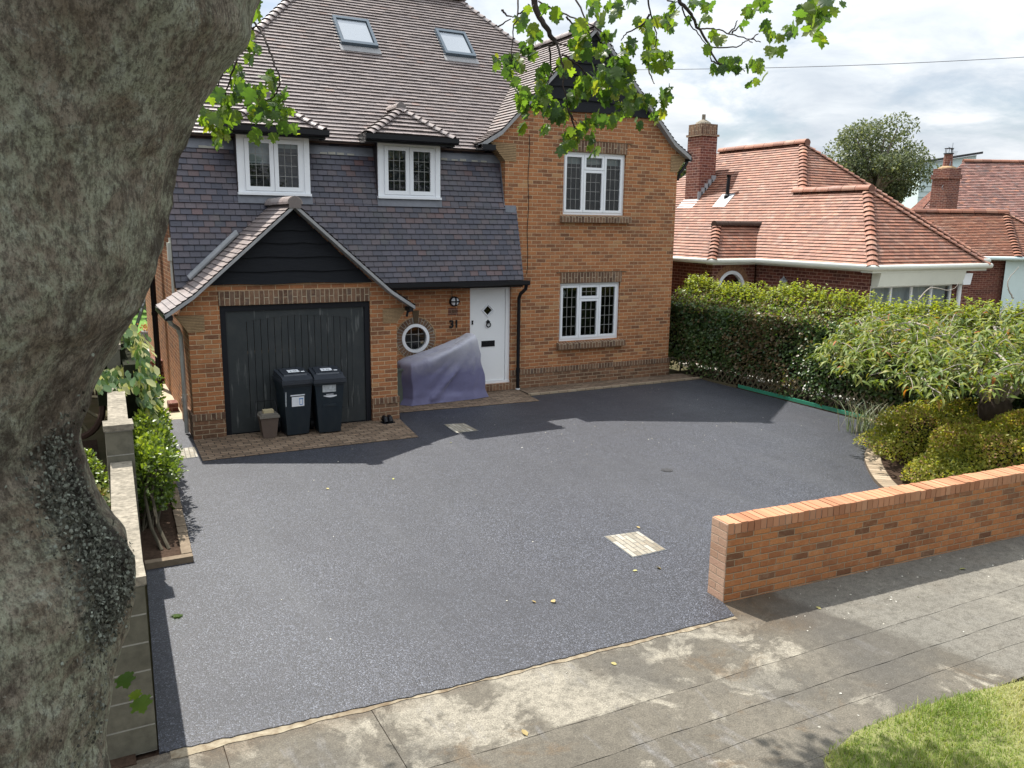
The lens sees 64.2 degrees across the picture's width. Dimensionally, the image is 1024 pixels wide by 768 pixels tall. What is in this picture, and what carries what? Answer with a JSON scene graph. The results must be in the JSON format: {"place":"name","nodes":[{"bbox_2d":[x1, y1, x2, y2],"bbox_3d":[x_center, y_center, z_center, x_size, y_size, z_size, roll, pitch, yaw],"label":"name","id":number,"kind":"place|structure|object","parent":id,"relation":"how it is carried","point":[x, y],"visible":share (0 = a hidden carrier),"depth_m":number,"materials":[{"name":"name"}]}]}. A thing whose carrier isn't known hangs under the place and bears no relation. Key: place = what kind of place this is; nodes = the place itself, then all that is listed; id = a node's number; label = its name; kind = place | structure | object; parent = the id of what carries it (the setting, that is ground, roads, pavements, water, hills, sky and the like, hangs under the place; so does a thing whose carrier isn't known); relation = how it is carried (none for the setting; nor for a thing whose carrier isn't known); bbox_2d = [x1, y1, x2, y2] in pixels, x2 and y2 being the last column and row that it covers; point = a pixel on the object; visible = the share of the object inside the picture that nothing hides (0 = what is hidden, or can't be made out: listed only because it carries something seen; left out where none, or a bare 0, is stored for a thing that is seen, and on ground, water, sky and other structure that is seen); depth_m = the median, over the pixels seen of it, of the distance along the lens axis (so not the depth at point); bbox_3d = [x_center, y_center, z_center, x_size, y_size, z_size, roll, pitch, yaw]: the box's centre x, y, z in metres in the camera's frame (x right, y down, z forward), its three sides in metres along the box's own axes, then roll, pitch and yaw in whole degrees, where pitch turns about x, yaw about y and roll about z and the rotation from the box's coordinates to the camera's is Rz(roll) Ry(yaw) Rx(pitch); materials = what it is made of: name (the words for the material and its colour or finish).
{"place":"outdoors","nodes":[
{"label":"outdoors","id":0,"kind":"place"},
{"bbox_2d":[130,309,147,343],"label":"back lawn","id":1,"kind":"structure","parent":0,"point":[143,319],"depth_m":27.89,"materials":[{"name":"green plant"}]},
{"bbox_2d":[135,299,146,326],"bbox_3d":[-10.772,-2.300,24.428,1.173,1.617,0.556,-5,13,-28],"label":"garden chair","id":2,"kind":"object","parent":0,"point":[142,308],"visible":0.33,"depth_m":24.09,"materials":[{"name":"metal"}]},
{"bbox_2d":[137,323,148,344],"bbox_3d":[-9.827,-1.391,22.246,1.013,0.681,0.709,5,12,20],"label":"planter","id":3,"kind":"object","parent":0,"point":[144,331],"visible":0.3,"depth_m":22.07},
{"bbox_2d":[158,381,182,419],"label":"side path","id":4,"kind":"structure","parent":0,"point":[176,414],"depth_m":15.44,"materials":[{"name":"concrete"}]},
{"bbox_2d":[150,356,163,380],"bbox_3d":[-7.689,-0.323,17.605,0.250,0.456,0.660,-5,13,-28],"label":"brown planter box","id":5,"kind":"object","parent":4,"relation":"on","point":[151,362],"visible":0.32,"depth_m":17.38,"materials":[{"name":"wood"}]},
{"bbox_2d":[167,400,178,411],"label":"loose bricks","id":6,"kind":"object","parent":4,"relation":"on","point":[172,405],"visible":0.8,"depth_m":14.71,"materials":[{"name":"red brick"}]},
{"bbox_2d":[81,342,690,744],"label":"ground","id":7,"kind":"structure","parent":0,"point":[89,420],"depth_m":13.21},
{"bbox_2d":[82,440,136,767],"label":"neighbour garden","id":8,"kind":"object","parent":7,"relation":"on","point":[125,761],"visible":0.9,"depth_m":5.26,"materials":[{"name":"soil"}]},
{"bbox_2d":[84,448,110,502],"bbox_3d":[-5.126,1.090,9.686,0.773,0.708,1.153,-5,13,-28],"label":"border shrub","id":9,"kind":"object","parent":8,"relation":"on","point":[99,473],"visible":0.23,"depth_m":9.65,"materials":[{"name":"green plant"}]},
{"bbox_2d":[96,484,110,508],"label":"border plant","id":10,"kind":"object","parent":8,"relation":"on","point":[105,497],"visible":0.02,"depth_m":8.11,"materials":[{"name":"green plant"}]},
{"bbox_2d":[102,343,157,759],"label":"block garden wall","id":11,"kind":"structure","parent":7,"relation":"on","point":[128,733],"depth_m":5.30,"materials":[{"name":"concrete"}]},
{"bbox_2d":[95,322,162,432],"bbox_3d":[-5.496,-0.133,11.531,0.852,1.732,4.138,-5,13,-28],"label":"variegated ivy","id":12,"kind":"object","parent":11,"relation":"attached to","point":[133,373],"visible":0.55,"depth_m":10.29,"materials":[{"name":"green plant"}]},
{"bbox_2d":[139,494,180,572],"bbox_3d":[-4.627,1.363,10.456,0.620,0.085,5.247,-5,12,-27],"label":"flower bed","id":13,"kind":"object","parent":7,"relation":"on","point":[150,550],"visible":0.13,"depth_m":8.77,"materials":[{"name":"soil"}]},
{"bbox_2d":[106,375,171,430],"bbox_3d":[-5.332,0.418,11.678,0.874,1.368,1.168,-5,13,-28],"label":"bed shrub","id":14,"kind":"object","parent":13,"relation":"on","point":[162,389],"visible":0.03,"depth_m":11.74,"materials":[{"name":"green plant"}]},
{"bbox_2d":[132,390,173,447],"bbox_3d":[-4.872,0.683,10.750,0.787,1.218,1.190,-5,13,-28],"label":"bed shrub","id":15,"kind":"object","parent":13,"relation":"on","point":[165,415],"visible":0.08,"depth_m":10.76,"materials":[{"name":"green plant"}]},
{"bbox_2d":[132,409,183,485],"bbox_3d":[-4.435,0.869,9.995,0.752,1.156,1.211,-5,13,-28],"label":"bed shrub","id":16,"kind":"object","parent":13,"relation":"on","point":[162,429],"visible":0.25,"depth_m":9.89,"materials":[{"name":"green plant"}]},
{"bbox_2d":[134,429,188,550],"bbox_3d":[-3.952,1.102,9.027,0.773,1.084,1.527,-5,13,-28],"label":"bed shrub","id":17,"kind":"object","parent":13,"relation":"on","point":[152,503],"visible":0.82,"depth_m":9.04,"materials":[{"name":"green plant"}]},
{"bbox_2d":[519,373,692,394],"bbox_3d":[2.191,0.011,17.878,4.400,0.054,0.690,-5,13,-28],"label":"house margin","id":18,"kind":"object","parent":7,"relation":"on","point":[597,383],"visible":0.67,"depth_m":17.84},
{"bbox_2d":[677,162,685,178],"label":"tree","id":19,"kind":"object","parent":7,"relation":"on","point":[683,173],"visible":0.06,"depth_m":43.39,"materials":[{"name":"green plant"}]},
{"bbox_2d":[689,370,881,418],"bbox_3d":[5.379,0.118,17.495,0.940,0.070,6.000,-5,13,-28],"label":"hedge bed","id":20,"kind":"object","parent":7,"relation":"on","point":[761,388],"visible":0.13,"depth_m":16.58,"materials":[{"name":"soil"}]},
{"bbox_2d":[702,377,737,387],"bbox_3d":[4.574,-0.034,18.011,0.040,0.050,1.100,-5,13,-28],"label":"timber edging","id":21,"kind":"object","parent":20,"relation":"on","point":[719,382],"visible":1,"depth_m":17.99,"materials":[{"name":"brown wood"}]},
{"bbox_2d":[683,354,909,419],"bbox_3d":[5.429,0.063,16.486,0.055,0.469,6.166,-5,13,-28],"label":"trellis fence","id":22,"kind":"object","parent":20,"relation":"on","point":[838,395],"visible":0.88,"depth_m":16.45,"materials":[{"name":"green wood"}]},
{"bbox_2d":[738,385,863,416],"bbox_3d":[5.610,0.333,16.116,0.028,0.085,3.200,-5,13,-28],"label":"edging board","id":23,"kind":"object","parent":20,"relation":"on","point":[792,399],"visible":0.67,"depth_m":16.08,"materials":[{"name":"green wood"}]},
{"bbox_2d":[668,272,1023,429],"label":"boundary hedge","id":24,"kind":"object","parent":20,"relation":"on","point":[771,333],"visible":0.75,"depth_m":16.55,"materials":[{"name":"green plant"}]},
{"bbox_2d":[671,114,992,364],"bbox_3d":[7.360,-4.366,23.211,8.496,6.620,11.616,-5,13,-28],"label":"red tiled bungalow","id":25,"kind":"object","parent":7,"relation":"on","point":[772,214],"visible":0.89,"depth_m":19.93,"materials":[{"name":"tile"}]},
{"bbox_2d":[714,265,748,295],"bbox_3d":[5.315,-2.150,20.408,1.200,1.698,0.440,-5,13,-28],"label":"arched window","id":26,"kind":"structure","parent":25,"relation":"in","point":[730,275],"depth_m":20.22,"materials":[{"name":"white plastic"}]},
{"bbox_2d":[868,284,951,319],"bbox_3d":[8.918,-1.737,18.431,2.830,1.040,0.168,-5,13,-28],"label":"window","id":27,"kind":"structure","parent":25,"relation":"in","point":[905,293],"depth_m":18.44,"materials":[{"name":"white plastic"}]},
{"bbox_2d":[822,111,941,202],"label":"broadleaf tree","id":28,"kind":"object","parent":7,"relation":"on","point":[880,168],"visible":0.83,"depth_m":44.96,"materials":[{"name":"leaf"},{"name":"bark"}]},
{"bbox_2d":[883,181,914,202],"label":"broadleaf tree","id":29,"kind":"object","parent":7,"relation":"on","point":[909,195],"visible":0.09,"depth_m":46.58,"materials":[{"name":"plant"}]},
{"bbox_2d":[876,415,946,484],"bbox_3d":[6.220,1.109,12.318,4.400,0.001,4.900,-5,13,-28],"label":"front flower bed","id":30,"kind":"object","parent":7,"relation":"on","point":[893,470],"visible":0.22,"depth_m":11.73,"materials":[{"name":"soil"}]},
{"bbox_2d":[824,397,911,435],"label":"ornamental grass","id":31,"kind":"object","parent":30,"relation":"on","point":[863,425],"depth_m":13.82,"materials":[{"name":"green plant"}]},
{"bbox_2d":[806,268,1023,424],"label":"weeping cherry","id":32,"kind":"object","parent":30,"relation":"on","point":[939,345],"visible":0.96,"depth_m":11.71,"materials":[{"name":"green plant"}]},
{"bbox_2d":[852,397,984,465],"bbox_3d":[6.696,0.636,12.740,2.824,0.837,2.005,-5,13,-28],"label":"shrub","id":33,"kind":"object","parent":30,"relation":"on","point":[908,434],"visible":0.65,"depth_m":12.39,"materials":[{"name":"green plant"}]},
{"bbox_2d":[922,397,977,420],"bbox_3d":[7.354,0.569,13.251,1.690,0.861,1.779,-5,13,-28],"label":"ground shrub","id":34,"kind":"object","parent":30,"relation":"on","point":[950,407],"visible":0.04,"depth_m":13.16,"materials":[{"name":"green plant"}]},
{"bbox_2d":[899,408,1023,483],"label":"shrub","id":35,"kind":"object","parent":30,"relation":"on","point":[993,445],"visible":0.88,"depth_m":10.89,"materials":[{"name":"green plant"}]},
{"bbox_2d":[900,152,982,208],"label":"weatherboard house","id":36,"kind":"structure","parent":7,"relation":"on","point":[910,202],"depth_m":50.18,"materials":[{"name":"painted wood weatherboard"},{"name":"roof tile"},{"name":"glass"}]},
{"bbox_2d":[910,209,1023,318],"bbox_3d":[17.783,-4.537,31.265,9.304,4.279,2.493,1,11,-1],"label":"orange tiled bungalow","id":37,"kind":"object","parent":7,"relation":"on","point":[995,236],"visible":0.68,"depth_m":30.73,"materials":[{"name":"red tile"}]},
{"bbox_2d":[911,144,1023,220],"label":"brown tiled house","id":38,"kind":"structure","parent":7,"relation":"on","point":[982,184],"depth_m":38.17,"materials":[{"name":"tile"}]},
{"bbox_2d":[146,379,879,754],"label":"driveway","id":39,"kind":"structure","parent":0,"point":[422,563],"depth_m":8.84,"materials":[{"name":"grey asphalt"}]},
{"bbox_2d":[145,481,193,569],"bbox_3d":[-4.495,1.345,10.384,0.449,0.091,5.047,-4,12,-25],"label":"bed edging","id":40,"kind":"object","parent":39,"relation":"on","point":[185,556],"visible":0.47,"depth_m":8.46,"materials":[{"name":"beige stone"}]},
{"bbox_2d":[177,447,197,458],"bbox_3d":[-4.833,1.023,12.100,0.330,0.003,0.620,-5,13,-28],"label":"manhole cover","id":41,"kind":"object","parent":39,"relation":"on","point":[190,452],"visible":0.6,"depth_m":12.10,"materials":[{"name":"beige stone"}]},
{"bbox_2d":[193,418,417,460],"bbox_3d":[-3.220,0.884,13.061,3.430,0.058,1.400,-5,13,-28],"label":"garage apron","id":42,"kind":"object","parent":39,"relation":"on","point":[243,445],"visible":0.73,"depth_m":12.88,"materials":[{"name":"brown brick"}]},
{"bbox_2d":[254,400,279,437],"bbox_3d":[-3.905,0.563,13.038,0.348,0.559,0.344,-5,13,-28],"label":"food caddy","id":43,"kind":"object","parent":42,"relation":"on","point":[268,423],"visible":0.99,"depth_m":12.94,"materials":[{"name":"brown plastic"}]},
{"bbox_2d":[262,408,273,413],"bbox_3d":[-3.884,0.430,12.985,0.160,0.048,0.110,-5,13,-28],"label":"stone block","id":44,"kind":"object","parent":43,"relation":"on","point":[265,411],"depth_m":12.95,"materials":[{"name":"beige stone"}]},
{"bbox_2d":[272,367,313,434],"bbox_3d":[-3.541,0.282,13.234,0.522,1.048,0.651,-6,13,-30],"label":"wheelie bin","id":45,"kind":"object","parent":42,"relation":"on","point":[293,387],"visible":0.87,"depth_m":13.05,"materials":[{"name":"plastic"}]},
{"bbox_2d":[308,366,346,432],"bbox_3d":[-3.048,0.253,13.414,0.522,1.048,0.651,-4,12,-25],"label":"wheelie bin","id":46,"kind":"object","parent":42,"relation":"on","point":[327,392],"visible":0.96,"depth_m":13.22,"materials":[{"name":"plastic"}]},
{"bbox_2d":[380,415,394,423],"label":"shoes","id":47,"kind":"object","parent":42,"relation":"on","point":[387,419],"visible":1,"depth_m":14.07,"materials":[{"name":"black leather"}]},
{"bbox_2d":[145,0,701,439],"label":"detached house","id":48,"kind":"structure","parent":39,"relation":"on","point":[404,192],"depth_m":15.84,"materials":[{"name":"brick"}]},
{"bbox_2d":[219,301,371,434],"bbox_3d":[-3.520,-0.292,13.497,2.430,2.090,0.070,-5,13,-28],"label":"garage door","id":49,"kind":"structure","parent":48,"relation":"in","point":[351,320],"depth_m":13.34,"materials":[{"name":"black paint"}]},
{"bbox_2d":[397,311,435,356],"bbox_3d":[-1.993,-0.989,16.106,0.856,0.968,0.542,-5,13,-28],"label":"round window","id":50,"kind":"structure","parent":48,"relation":"in","point":[408,332],"depth_m":15.93,"materials":[{"name":"white plastic"}]},
{"bbox_2d":[470,287,509,383],"bbox_3d":[-0.478,-0.995,16.736,0.930,2.000,0.101,-5,13,-28],"label":"front door","id":51,"kind":"structure","parent":48,"relation":"in","point":[489,307],"depth_m":16.75,"materials":[{"name":"white plastic"}]},
{"bbox_2d":[559,282,618,340],"bbox_3d":[1.457,-1.661,18.127,1.540,1.240,0.912,-5,13,-28],"label":"window","id":52,"kind":"structure","parent":48,"relation":"in","point":[587,310],"depth_m":18.11,"materials":[{"name":"white plastic"}]},
{"bbox_2d":[563,152,624,214],"bbox_3d":[1.513,-4.298,17.622,1.550,1.270,0.912,-5,13,-28],"label":"window","id":53,"kind":"structure","parent":48,"relation":"in","point":[591,186],"depth_m":17.52,"materials":[{"name":"white plastic"}]},
{"bbox_2d":[444,423,477,432],"bbox_3d":[-0.888,0.738,13.816,0.410,0.003,0.650,-5,13,-28],"label":"manhole cover","id":54,"kind":"object","parent":39,"relation":"on","point":[459,427],"visible":1,"depth_m":13.81,"materials":[{"name":"grey metal"}]},
{"bbox_2d":[399,389,538,412],"bbox_3d":[-1.021,0.356,15.896,3.140,0.057,1.290,-5,13,-28],"label":"door apron","id":55,"kind":"object","parent":39,"relation":"on","point":[509,396],"depth_m":15.81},
{"bbox_2d":[397,368,403,404],"bbox_3d":[-2.278,0.036,15.496,0.340,0.692,0.410,-5,13,-28],"label":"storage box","id":56,"kind":"object","parent":55,"relation":"on","point":[399,383],"visible":0.23,"depth_m":15.38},
{"bbox_2d":[397,333,488,405],"bbox_3d":[-1.337,-0.329,15.863,1.931,1.283,0.758,-5,13,-28],"label":"protective cover","id":57,"kind":"object","parent":55,"relation":"on","point":[451,371],"visible":0.91,"depth_m":15.62,"materials":[{"name":"fabric"}]},
{"bbox_2d":[604,531,665,556],"bbox_3d":[1.345,1.736,8.873,0.447,0.003,0.633,-4,12,-22],"label":"manhole cover","id":58,"kind":"object","parent":39,"relation":"on","point":[635,544],"visible":1,"depth_m":8.87,"materials":[{"name":"beige stone"}]},
{"bbox_2d":[273,399,1022,727],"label":"leaf litter","id":59,"kind":"object","parent":39,"relation":"on","point":[807,630],"visible":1,"depth_m":8.15,"materials":[{"name":"brown plant"}]},
{"bbox_2d":[661,468,672,471],"bbox_3d":[2.194,1.220,11.569,0.170,0.009,0.170,-5,13,-28],"label":"stop tap cover","id":60,"kind":"object","parent":39,"relation":"on","point":[666,470],"visible":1,"depth_m":11.54,"materials":[{"name":"metal"}]},
{"bbox_2d":[861,417,897,487],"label":"curved kerb","id":61,"kind":"structure","parent":39,"relation":"on","point":[879,474],"depth_m":11.63,"materials":[{"name":"beige stone"}]},
{"bbox_2d":[125,535,1023,767],"bbox_3d":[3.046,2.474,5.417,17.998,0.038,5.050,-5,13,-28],"label":"pavement","id":62,"kind":"structure","parent":0,"point":[764,680],"depth_m":6.12,"materials":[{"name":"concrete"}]},
{"bbox_2d":[0,0,846,767],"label":"street tree","id":63,"kind":"object","parent":62,"relation":"on","point":[102,106],"visible":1,"depth_m":1.86,"materials":[{"name":"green plant"}]},
{"bbox_2d":[170,616,737,758],"bbox_3d":[-0.109,2.242,6.267,4.659,0.002,0.109,-4,12,-25],"label":"drive edging","id":64,"kind":"object","parent":62,"relation":"on","point":[182,752],"visible":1,"depth_m":5.77,"materials":[{"name":"beige concrete"}]},
{"bbox_2d":[708,464,1023,602],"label":"front garden wall","id":65,"kind":"structure","parent":62,"relation":"on","point":[755,552],"depth_m":8.16,"materials":[{"name":"brick"}]},
{"bbox_2d":[252,0,1023,201],"label":"sky","id":66,"kind":"structure","parent":0,"point":[973,105],"materials":[{"name":"white"}]},
{"bbox_2d":[679,362,887,411],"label":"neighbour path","id":67,"kind":"structure","parent":0,"point":[772,381],"depth_m":18.28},
{"bbox_2d":[637,57,1022,69],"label":"overhead wire","id":68,"kind":"object","parent":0,"point":[856,65],"visible":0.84,"depth_m":23.97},
{"bbox_2d":[821,675,1023,767],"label":"verge","id":69,"kind":"structure","parent":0,"point":[1003,746],"depth_m":5.56,"materials":[{"name":"plant"}]},
{"bbox_3d":[-12.541,-2.390,13.054,8.900,6.250,9.600,-5,13,-28],"label":"left brick house","id":70,"kind":"object","parent":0,"visible":0},
{"bbox_2d":[81,395,105,439],"bbox_3d":[-6.346,0.160,11.498,1.334,1.314,0.182,2,11,9],"label":"wagon wheel","id":71,"kind":"object","parent":70,"relation":"attached to","point":[95,427],"visible":0.12,"depth_m":11.46,"materials":[{"name":"brown wood"}]}
]}

